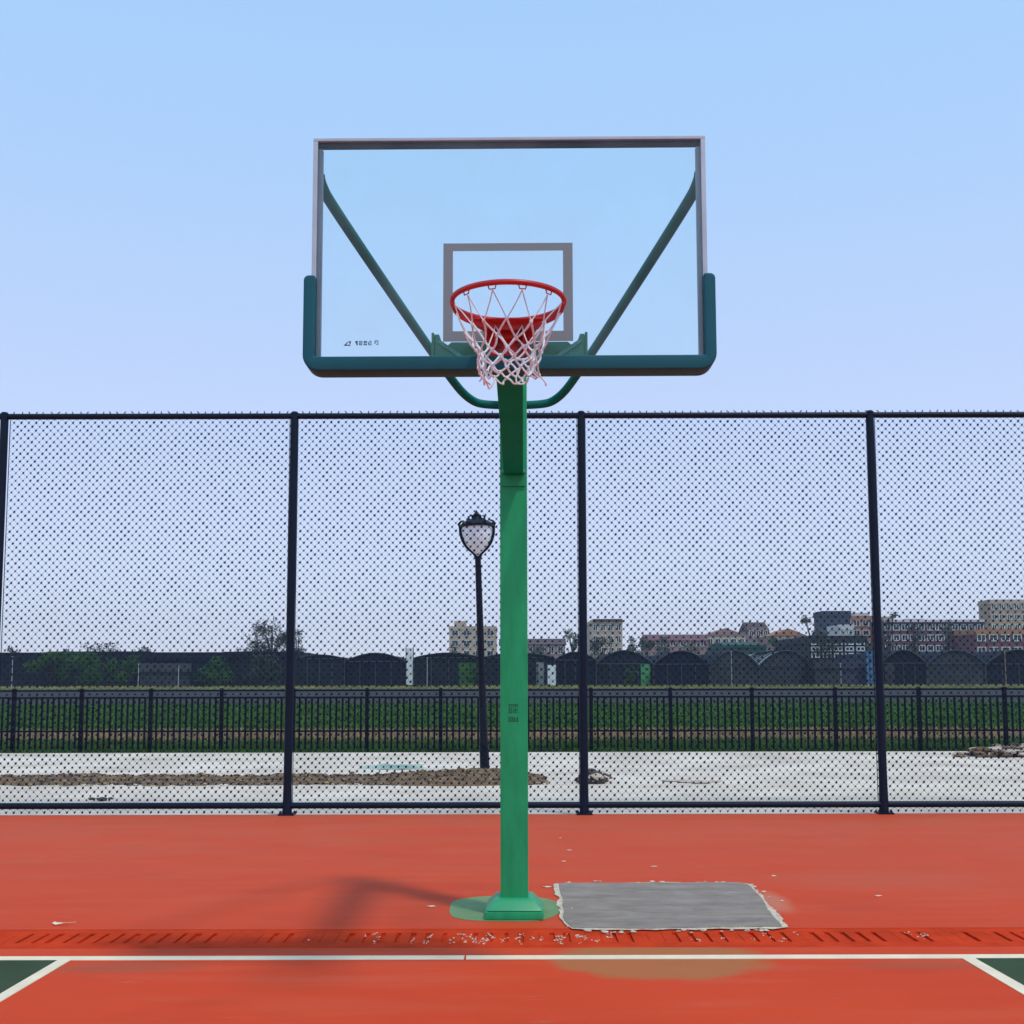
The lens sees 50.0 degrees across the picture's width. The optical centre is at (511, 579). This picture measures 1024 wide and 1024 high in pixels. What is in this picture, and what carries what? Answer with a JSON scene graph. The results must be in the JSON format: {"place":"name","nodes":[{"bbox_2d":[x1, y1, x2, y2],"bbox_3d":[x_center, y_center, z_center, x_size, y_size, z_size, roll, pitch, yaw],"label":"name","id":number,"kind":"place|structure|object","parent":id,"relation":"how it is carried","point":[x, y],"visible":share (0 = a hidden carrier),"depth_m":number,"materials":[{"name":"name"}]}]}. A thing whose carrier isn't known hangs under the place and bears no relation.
{"place":"outdoors","nodes":[
{"label":"outdoors","id":0,"kind":"place"},
{"bbox_2d":[0,768,546,786],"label":"dirt bank","id":1,"kind":"structure","parent":0,"point":[329,778],"depth_m":15.71,"materials":[{"name":"soil"}]},
{"bbox_2d":[449,621,496,655],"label":"apartment block","id":2,"kind":"structure","parent":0,"point":[472,639],"depth_m":229.84,"materials":[{"name":"grey"}]},
{"bbox_2d":[0,813,1023,929],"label":"court floor","id":3,"kind":"structure","parent":0,"point":[362,871],"depth_m":8.61,"materials":[{"name":"rubber"}]},
{"bbox_2d":[53,922,73,924],"bbox_3d":[-2.685,2.048,6.558,0.142,0.012,0.060,-1,-5,14],"label":"paper scrap","id":4,"kind":"object","parent":3,"relation":"on","point":[57,923],"visible":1,"depth_m":6.55,"materials":[{"name":"paper"}]},
{"bbox_2d":[450,896,560,921],"bbox_3d":[-0.043,2.092,7.011,0.711,0.002,0.791,0,-5,0],"label":"green floor patch","id":5,"kind":"object","parent":3,"relation":"on","point":[472,908],"visible":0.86,"depth_m":6.96,"materials":[{"name":"paint"}]},
{"bbox_2d":[303,136,716,919],"bbox_3d":[-0.002,-0.009,5.727,1.874,3.948,2.910,0,-5,1],"label":"basketball hoop","id":6,"kind":"object","parent":5,"relation":"on","point":[511,356],"visible":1,"depth_m":5.09,"materials":[{"name":"green"}]},
{"bbox_2d":[0,410,1023,815],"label":"chain link fence","id":7,"kind":"object","parent":3,"relation":"on","point":[584,804],"visible":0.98,"depth_m":12.13,"materials":[{"name":"metal"}]},
{"bbox_2d":[0,928,1023,948],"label":"drain channel","id":8,"kind":"object","parent":3,"relation":"in","point":[440,938],"visible":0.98,"depth_m":6.21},
{"bbox_2d":[308,931,928,943],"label":"mortar crumbs","id":9,"kind":"object","parent":8,"relation":"on","point":[556,938],"visible":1,"depth_m":6.20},
{"bbox_2d":[553,882,787,929],"bbox_3d":[0.992,2.095,7.114,1.416,0.002,1.512,0,-5,0],"label":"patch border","id":10,"kind":"object","parent":3,"relation":"on","point":[560,900],"visible":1,"depth_m":6.42,"materials":[{"name":"concrete"}]},
{"bbox_2d":[559,882,781,927],"bbox_3d":[0.989,2.091,7.114,1.352,0.004,1.446,0,-5,0],"label":"cement patch","id":11,"kind":"object","parent":10,"relation":"on","point":[669,905],"visible":1,"depth_m":7.02,"materials":[{"name":"concrete"}]},
{"bbox_2d":[558,880,786,933],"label":"mortar lumps","id":12,"kind":"object","parent":3,"relation":"on","point":[702,930],"visible":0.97,"depth_m":6.37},
{"bbox_2d":[0,947,1023,1023],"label":"court floor","id":13,"kind":"structure","parent":0,"point":[767,991],"depth_m":5.17,"materials":[{"name":"rubber"}]},
{"bbox_2d":[0,960,56,992],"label":"green court area","id":14,"kind":"object","parent":13,"relation":"on","point":[13,972],"visible":1,"depth_m":5.53,"materials":[{"name":"paint"}]},
{"bbox_2d":[0,960,69,1001],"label":"key line","id":15,"kind":"object","parent":13,"relation":"on","point":[24,983],"visible":1,"depth_m":5.34,"materials":[{"name":"paint"}]},
{"bbox_2d":[0,955,464,960],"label":"baseline","id":16,"kind":"object","parent":13,"relation":"on","point":[383,957],"visible":1,"depth_m":5.75,"materials":[{"name":"paint"}]},
{"bbox_2d":[466,954,1023,959],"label":"baseline","id":17,"kind":"object","parent":13,"relation":"on","point":[848,956],"visible":1,"depth_m":5.75,"materials":[{"name":"paint"}]},
{"bbox_2d":[962,958,1023,994],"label":"key line","id":18,"kind":"object","parent":13,"relation":"on","point":[1002,978],"visible":1,"depth_m":5.40,"materials":[{"name":"paint"}]},
{"bbox_2d":[976,958,1023,984],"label":"green court area","id":19,"kind":"object","parent":13,"relation":"on","point":[1013,968],"visible":1,"depth_m":5.55,"materials":[{"name":"rubber"}]},
{"bbox_2d":[0,751,1023,814],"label":"pavement","id":20,"kind":"structure","parent":0,"point":[233,765],"depth_m":15.67,"materials":[{"name":"concrete"}]},
{"bbox_2d":[357,763,424,769],"bbox_3d":[-2.023,3.180,18.601,1.194,0.133,1.100,0,-5,0],"label":"green netting","id":21,"kind":"object","parent":20,"relation":"on","point":[395,767],"visible":0.73,"depth_m":18.30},
{"bbox_2d":[458,510,495,768],"bbox_3d":[-0.490,0.955,17.153,0.612,4.135,0.550,-2,-5,0],"label":"street lamp","id":22,"kind":"object","parent":20,"relation":"on","point":[480,608],"visible":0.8,"depth_m":17.11,"materials":[{"name":"black"}]},
{"bbox_2d":[574,768,612,783],"bbox_3d":[1.179,2.823,15.836,0.562,0.210,0.846,0,-5,0],"label":"rubble pile","id":23,"kind":"object","parent":20,"relation":"on","point":[597,776],"visible":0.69,"depth_m":15.51,"materials":[{"name":"stone"}]},
{"bbox_2d":[677,779,692,782],"bbox_3d":[2.466,2.874,15.677,0.244,0.048,0.191,0,-5,0],"label":"paver piece","id":24,"kind":"object","parent":20,"relation":"on","point":[684,781],"visible":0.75,"depth_m":15.62,"materials":[{"name":"concrete"}]},
{"bbox_2d":[690,780,711,783],"bbox_3d":[2.676,2.863,15.585,0.324,0.060,0.238,0,-5,0],"label":"paver piece","id":25,"kind":"object","parent":20,"relation":"on","point":[699,781],"visible":0.84,"depth_m":15.50,"materials":[{"name":"stone"}]},
{"bbox_2d":[952,742,1023,757],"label":"rubble pile","id":26,"kind":"object","parent":20,"relation":"on","point":[998,752],"visible":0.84,"depth_m":20.64,"materials":[{"name":"stone"}]},
{"bbox_2d":[0,687,1023,752],"bbox_3d":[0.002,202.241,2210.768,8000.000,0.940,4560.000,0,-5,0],"label":"ground","id":27,"kind":"structure","parent":0,"point":[530,693],"depth_m":55.45,"materials":[{"name":"plant"}]},
{"bbox_2d":[0,652,59,687],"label":"shade shed","id":28,"kind":"structure","parent":27,"relation":"on","point":[22,674],"depth_m":96.66,"materials":[{"name":"fabric"}]},
{"bbox_2d":[23,651,71,686],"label":"bush","id":29,"kind":"object","parent":27,"relation":"on","point":[50,663],"visible":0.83,"depth_m":92.49,"materials":[{"name":"green plant"}]},
{"bbox_2d":[65,652,104,686],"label":"bush","id":30,"kind":"object","parent":27,"relation":"on","point":[86,669],"visible":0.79,"depth_m":91.03,"materials":[{"name":"green plant"}]},
{"bbox_2d":[48,651,144,686],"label":"shade shed","id":31,"kind":"structure","parent":27,"relation":"on","point":[106,675],"depth_m":98.66,"materials":[{"name":"fabric"}]},
{"bbox_2d":[79,642,120,650],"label":"tree","id":32,"kind":"object","parent":27,"relation":"on","point":[88,648],"visible":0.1,"depth_m":106.89,"materials":[{"name":"green plant"}]},
{"bbox_2d":[104,654,141,685],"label":"bush","id":33,"kind":"object","parent":27,"relation":"on","point":[127,673],"visible":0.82,"depth_m":92.24,"materials":[{"name":"green plant"}]},
{"bbox_2d":[138,663,190,686],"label":"grey booth","id":34,"kind":"object","parent":27,"relation":"on","point":[164,675],"visible":0.8,"depth_m":88.63,"materials":[{"name":"grey"}]},
{"bbox_2d":[139,652,231,686],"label":"shade shed","id":35,"kind":"structure","parent":27,"relation":"on","point":[182,657],"depth_m":97.68,"materials":[{"name":"fabric"}]},
{"bbox_2d":[192,656,233,685],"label":"bush","id":36,"kind":"object","parent":27,"relation":"on","point":[212,672],"visible":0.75,"depth_m":92.42,"materials":[{"name":"green plant"}]},
{"bbox_2d":[242,653,284,686],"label":"bush","id":37,"kind":"object","parent":27,"relation":"on","point":[265,664],"visible":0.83,"depth_m":92.03,"materials":[{"name":"green plant"}]},
{"bbox_2d":[241,616,301,651],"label":"tree","id":38,"kind":"object","parent":27,"relation":"on","point":[263,632],"visible":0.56,"depth_m":111.60,"materials":[{"name":"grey plant"}]},
{"bbox_2d":[230,651,313,686],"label":"shade shed","id":39,"kind":"structure","parent":27,"relation":"on","point":[248,666],"depth_m":99.66,"materials":[{"name":"fabric"}]},
{"bbox_2d":[295,629,305,651],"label":"tree","id":40,"kind":"object","parent":27,"relation":"on","point":[300,631],"visible":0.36,"depth_m":117.56,"materials":[{"name":"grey plant"}]},
{"bbox_2d":[295,654,349,686],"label":"greenhouse","id":41,"kind":"object","parent":27,"relation":"on","point":[319,671],"visible":0.67,"depth_m":89.78,"materials":[{"name":"fabric"}]},
{"bbox_2d":[345,653,412,686],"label":"greenhouse","id":42,"kind":"object","parent":27,"relation":"on","point":[373,670],"visible":0.63,"depth_m":90.18,"materials":[{"name":"fabric"}]},
{"bbox_2d":[405,647,413,685],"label":"banner","id":43,"kind":"object","parent":27,"relation":"on","point":[409,668],"visible":0.84,"depth_m":87.72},
{"bbox_2d":[414,652,477,686],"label":"greenhouse","id":44,"kind":"object","parent":27,"relation":"on","point":[442,667],"visible":0.58,"depth_m":90.58,"materials":[{"name":"fabric"}]},
{"bbox_2d":[459,663,475,685],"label":"door","id":45,"kind":"structure","parent":44,"relation":"in","point":[473,665],"depth_m":90.51,"materials":[{"name":"green metal"}]},
{"bbox_2d":[465,668,477,684],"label":"bush","id":46,"kind":"object","parent":27,"relation":"on","point":[472,679],"visible":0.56,"depth_m":86.45,"materials":[{"name":"green plant"}]},
{"bbox_2d":[20,725,1002,741],"bbox_3d":[-0.010,4.094,29.493,28.799,0.159,5.557,0,-5,0],"label":"dry straw","id":47,"kind":"object","parent":27,"relation":"on","point":[895,733],"visible":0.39,"depth_m":29.01,"materials":[{"name":"plant"}]},
{"bbox_2d":[0,687,1023,751],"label":"picket fence","id":48,"kind":"object","parent":27,"relation":"on","point":[367,731],"visible":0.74,"depth_m":22.75,"materials":[{"name":"black"}]},
{"bbox_2d":[0,684,1023,688],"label":"yellow weeds","id":49,"kind":"object","parent":27,"relation":"on","point":[529,686],"visible":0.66,"depth_m":83.56,"materials":[{"name":"plant"}]},
{"bbox_2d":[485,653,554,685],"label":"greenhouse","id":50,"kind":"object","parent":27,"relation":"on","point":[530,668],"visible":0.44,"depth_m":89.79,"materials":[{"name":"fabric"}]},
{"bbox_2d":[537,664,544,685],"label":"banner","id":51,"kind":"object","parent":27,"relation":"on","point":[542,674],"visible":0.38,"depth_m":87.97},
{"bbox_2d":[532,647,550,655],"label":"tree","id":52,"kind":"object","parent":27,"relation":"on","point":[541,649],"visible":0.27,"depth_m":155.08,"materials":[{"name":"green plant"}]},
{"bbox_2d":[547,664,556,685],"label":"banner","id":53,"kind":"object","parent":27,"relation":"on","point":[552,677],"visible":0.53,"depth_m":87.67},
{"bbox_2d":[563,629,577,652],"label":"tree","id":54,"kind":"object","parent":27,"relation":"on","point":[574,645],"visible":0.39,"depth_m":149.57,"materials":[{"name":"grey plant"}]},
{"bbox_2d":[555,652,596,685],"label":"greenhouse","id":55,"kind":"object","parent":27,"relation":"on","point":[573,667],"visible":0.56,"depth_m":90.19,"materials":[{"name":"fabric"}]},
{"bbox_2d":[589,637,612,657],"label":"tree","id":56,"kind":"object","parent":27,"relation":"on","point":[598,644],"visible":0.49,"depth_m":149.44,"materials":[{"name":"green plant"}]},
{"bbox_2d":[595,650,652,685],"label":"greenhouse","id":57,"kind":"object","parent":27,"relation":"on","point":[620,669],"visible":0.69,"depth_m":90.58,"materials":[{"name":"fabric"}]},
{"bbox_2d":[641,664,650,685],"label":"door","id":58,"kind":"structure","parent":57,"relation":"in","point":[647,673],"depth_m":90.48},
{"bbox_2d":[624,665,638,684],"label":"bush","id":59,"kind":"object","parent":27,"relation":"on","point":[630,674],"visible":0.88,"depth_m":88.06,"materials":[{"name":"green plant"}]},
{"bbox_2d":[626,636,647,655],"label":"tree","id":60,"kind":"object","parent":27,"relation":"on","point":[631,648],"visible":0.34,"depth_m":160.08,"materials":[{"name":"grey plant"}]},
{"bbox_2d":[638,637,656,656],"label":"tree","id":61,"kind":"object","parent":27,"relation":"on","point":[649,644],"visible":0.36,"depth_m":150.24,"materials":[{"name":"green plant"}]},
{"bbox_2d":[654,636,670,654],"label":"tree","id":62,"kind":"object","parent":27,"relation":"on","point":[661,641],"visible":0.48,"depth_m":164.74,"materials":[{"name":"green plant"}]},
{"bbox_2d":[646,650,709,685],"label":"greenhouse","id":63,"kind":"object","parent":27,"relation":"on","point":[680,668],"visible":0.67,"depth_m":89.79,"materials":[{"name":"fabric"}]},
{"bbox_2d":[678,642,700,654],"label":"tree","id":64,"kind":"object","parent":27,"relation":"on","point":[692,647],"visible":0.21,"depth_m":139.58,"materials":[{"name":"green plant"}]},
{"bbox_2d":[699,650,759,685],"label":"greenhouse","id":65,"kind":"object","parent":27,"relation":"on","point":[728,665],"visible":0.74,"depth_m":90.20,"materials":[{"name":"fabric"}]},
{"bbox_2d":[768,636,776,650],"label":"tree","id":66,"kind":"object","parent":27,"relation":"on","point":[771,639],"visible":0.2,"depth_m":149.39,"materials":[{"name":"green plant"}]},
{"bbox_2d":[749,650,808,685],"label":"greenhouse","id":67,"kind":"object","parent":27,"relation":"on","point":[783,667],"visible":0.6,"depth_m":90.60,"materials":[{"name":"fabric"}]},
{"bbox_2d":[800,614,827,635],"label":"tree","id":68,"kind":"object","parent":27,"relation":"on","point":[806,620],"visible":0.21,"depth_m":140.21,"materials":[{"name":"green plant"}]},
{"bbox_2d":[807,660,841,685],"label":"grey shed","id":69,"kind":"structure","parent":27,"relation":"on","point":[825,672],"depth_m":88.85,"materials":[{"name":"grey"}]},
{"bbox_2d":[812,638,845,659],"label":"tree","id":70,"kind":"object","parent":27,"relation":"on","point":[828,644],"visible":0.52,"depth_m":105.78,"materials":[{"name":"green plant"}]},
{"bbox_2d":[827,625,853,635],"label":"white kiosk","id":71,"kind":"object","parent":27,"relation":"on","point":[841,630],"visible":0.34,"depth_m":159.96,"materials":[{"name":"grey"}]},
{"bbox_2d":[840,660,865,684],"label":"navy shed","id":72,"kind":"structure","parent":27,"relation":"on","point":[855,673],"depth_m":89.24,"materials":[{"name":"blue"}]},
{"bbox_2d":[854,633,872,649],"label":"tree","id":73,"kind":"object","parent":27,"relation":"on","point":[867,645],"visible":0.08,"depth_m":129.85,"materials":[{"name":"green plant"}]},
{"bbox_2d":[865,650,874,684],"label":"glazed screen","id":74,"kind":"object","parent":27,"relation":"on","point":[871,671],"visible":0.38,"depth_m":88.72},
{"bbox_2d":[832,649,927,685],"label":"greenhouse","id":75,"kind":"object","parent":27,"relation":"on","point":[900,667],"visible":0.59,"depth_m":89.80,"materials":[{"name":"fabric"}]},
{"bbox_2d":[884,664,894,684],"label":"door","id":76,"kind":"structure","parent":75,"relation":"in","point":[889,672],"depth_m":89.68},
{"bbox_2d":[882,610,898,650],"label":"tree","id":77,"kind":"object","parent":27,"relation":"on","point":[888,647],"visible":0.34,"depth_m":150.03,"materials":[{"name":"green plant"}]},
{"bbox_2d":[906,623,925,652],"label":"tree","id":78,"kind":"object","parent":27,"relation":"on","point":[917,638],"visible":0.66,"depth_m":154.52,"materials":[{"name":"green plant"}]},
{"bbox_2d":[941,619,954,650],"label":"tree","id":79,"kind":"object","parent":27,"relation":"on","point":[948,640],"visible":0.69,"depth_m":157.52,"materials":[{"name":"green plant"}]},
{"bbox_2d":[916,650,985,684],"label":"greenhouse","id":80,"kind":"object","parent":27,"relation":"on","point":[953,668],"visible":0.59,"depth_m":90.20,"materials":[{"name":"fabric"}]},
{"bbox_2d":[951,629,1023,651],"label":"red annex","id":81,"kind":"object","parent":27,"relation":"on","point":[988,638],"visible":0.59,"depth_m":149.86,"materials":[{"name":"grey"}]},
{"bbox_2d":[977,647,985,651],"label":"window","id":82,"kind":"structure","parent":81,"relation":"in","point":[980,649],"depth_m":149.72,"materials":[{"name":"grey"}]},
{"bbox_2d":[977,634,985,640],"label":"window","id":83,"kind":"structure","parent":81,"relation":"in","point":[982,636],"depth_m":149.86,"materials":[{"name":"grey"}]},
{"bbox_2d":[989,634,997,640],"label":"window","id":84,"kind":"structure","parent":81,"relation":"in","point":[990,635],"depth_m":149.86,"materials":[{"name":"grey"}]},
{"bbox_2d":[1001,634,1009,640],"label":"window","id":85,"kind":"structure","parent":81,"relation":"in","point":[1005,636],"depth_m":149.86,"materials":[{"name":"grey"}]},
{"bbox_2d":[1013,634,1021,640],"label":"window","id":86,"kind":"structure","parent":81,"relation":"in","point":[1019,636],"depth_m":149.86,"materials":[{"name":"grey"}]},
{"bbox_2d":[969,649,1023,685],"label":"greenhouse","id":87,"kind":"object","parent":27,"relation":"on","point":[1002,665],"visible":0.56,"depth_m":90.62,"materials":[{"name":"fabric"}]},
{"bbox_2d":[0,700,1023,730],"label":"field grass","id":88,"kind":"structure","parent":0,"point":[853,725],"depth_m":39.79,"materials":[{"name":"plant"}]},
{"bbox_2d":[0,735,1023,752],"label":"grass","id":89,"kind":"structure","parent":0,"point":[456,749],"depth_m":24.17,"materials":[{"name":"plant"}]},
{"bbox_2d":[0,0,1023,658],"label":"sky","id":90,"kind":"structure","parent":0,"point":[864,159],"materials":[{"name":"blue"}]},
{"bbox_2d":[499,639,565,658],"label":"house","id":91,"kind":"structure","parent":0,"point":[550,647],"depth_m":239.65,"materials":[{"name":"brown"}]},
{"bbox_2d":[548,646,553,653],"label":"window","id":92,"kind":"structure","parent":91,"relation":"in","point":[550,647],"depth_m":239.60,"materials":[{"name":"grey"}]},
{"bbox_2d":[587,619,622,657],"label":"apartment block","id":93,"kind":"structure","parent":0,"point":[604,630],"depth_m":209.94,"materials":[{"name":"grey"}]},
{"bbox_2d":[639,634,708,656],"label":"house","id":94,"kind":"structure","parent":0,"point":[690,640],"depth_m":189.78,"materials":[{"name":"brown"}]},
{"bbox_2d":[705,628,745,645],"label":"house","id":95,"kind":"structure","parent":0,"point":[724,636],"depth_m":199.82,"materials":[{"name":"grey"}]},
{"bbox_2d":[706,642,766,654],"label":"green hall","id":96,"kind":"structure","parent":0,"point":[737,647],"depth_m":130.09,"materials":[{"name":"teal"}]},
{"bbox_2d":[739,622,768,643],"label":"tower","id":97,"kind":"structure","parent":0,"point":[754,629],"depth_m":215.03,"materials":[{"name":"grey"}]},
{"bbox_2d":[759,629,806,651],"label":"house","id":98,"kind":"structure","parent":0,"point":[782,635],"depth_m":204.87,"materials":[{"name":"brown"}]},
{"bbox_2d":[774,636,867,659],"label":"dark hall","id":99,"kind":"structure","parent":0,"point":[814,644],"depth_m":107.82,"materials":[{"name":"grey"}]},
{"bbox_2d":[856,646,864,650],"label":"window","id":100,"kind":"structure","parent":99,"relation":"in","point":[862,648],"depth_m":107.76,"materials":[{"name":"grey"}]},
{"bbox_2d":[813,611,850,635],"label":"navy tower","id":101,"kind":"structure","parent":0,"point":[831,617],"depth_m":170.15,"materials":[{"name":"blue"}]},
{"bbox_2d":[850,613,871,648],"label":"brick building","id":102,"kind":"structure","parent":0,"point":[860,623],"depth_m":178.03,"materials":[{"name":"brown"}]},
{"bbox_2d":[870,617,984,652],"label":"terrace building","id":103,"kind":"structure","parent":0,"point":[926,632],"depth_m":164.94,"materials":[{"name":"grey"}]},
{"bbox_2d":[893,624,899,629],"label":"window","id":104,"kind":"structure","parent":103,"relation":"in","point":[894,625],"depth_m":165.00,"materials":[{"name":"grey"}]},
{"bbox_2d":[919,645,925,650],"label":"window","id":105,"kind":"structure","parent":103,"relation":"in","point":[920,646],"depth_m":164.69,"materials":[{"name":"grey"}]},
{"bbox_2d":[927,635,933,640],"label":"window","id":106,"kind":"structure","parent":103,"relation":"in","point":[929,637],"depth_m":164.83,"materials":[{"name":"grey"}]},
{"bbox_2d":[935,624,941,629],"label":"window","id":107,"kind":"structure","parent":103,"relation":"in","point":[937,627],"depth_m":165.00,"materials":[{"name":"grey"}]},
{"bbox_2d":[978,599,1023,628],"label":"tall block","id":108,"kind":"structure","parent":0,"point":[1004,612],"depth_m":185.28,"materials":[{"name":"grey"}]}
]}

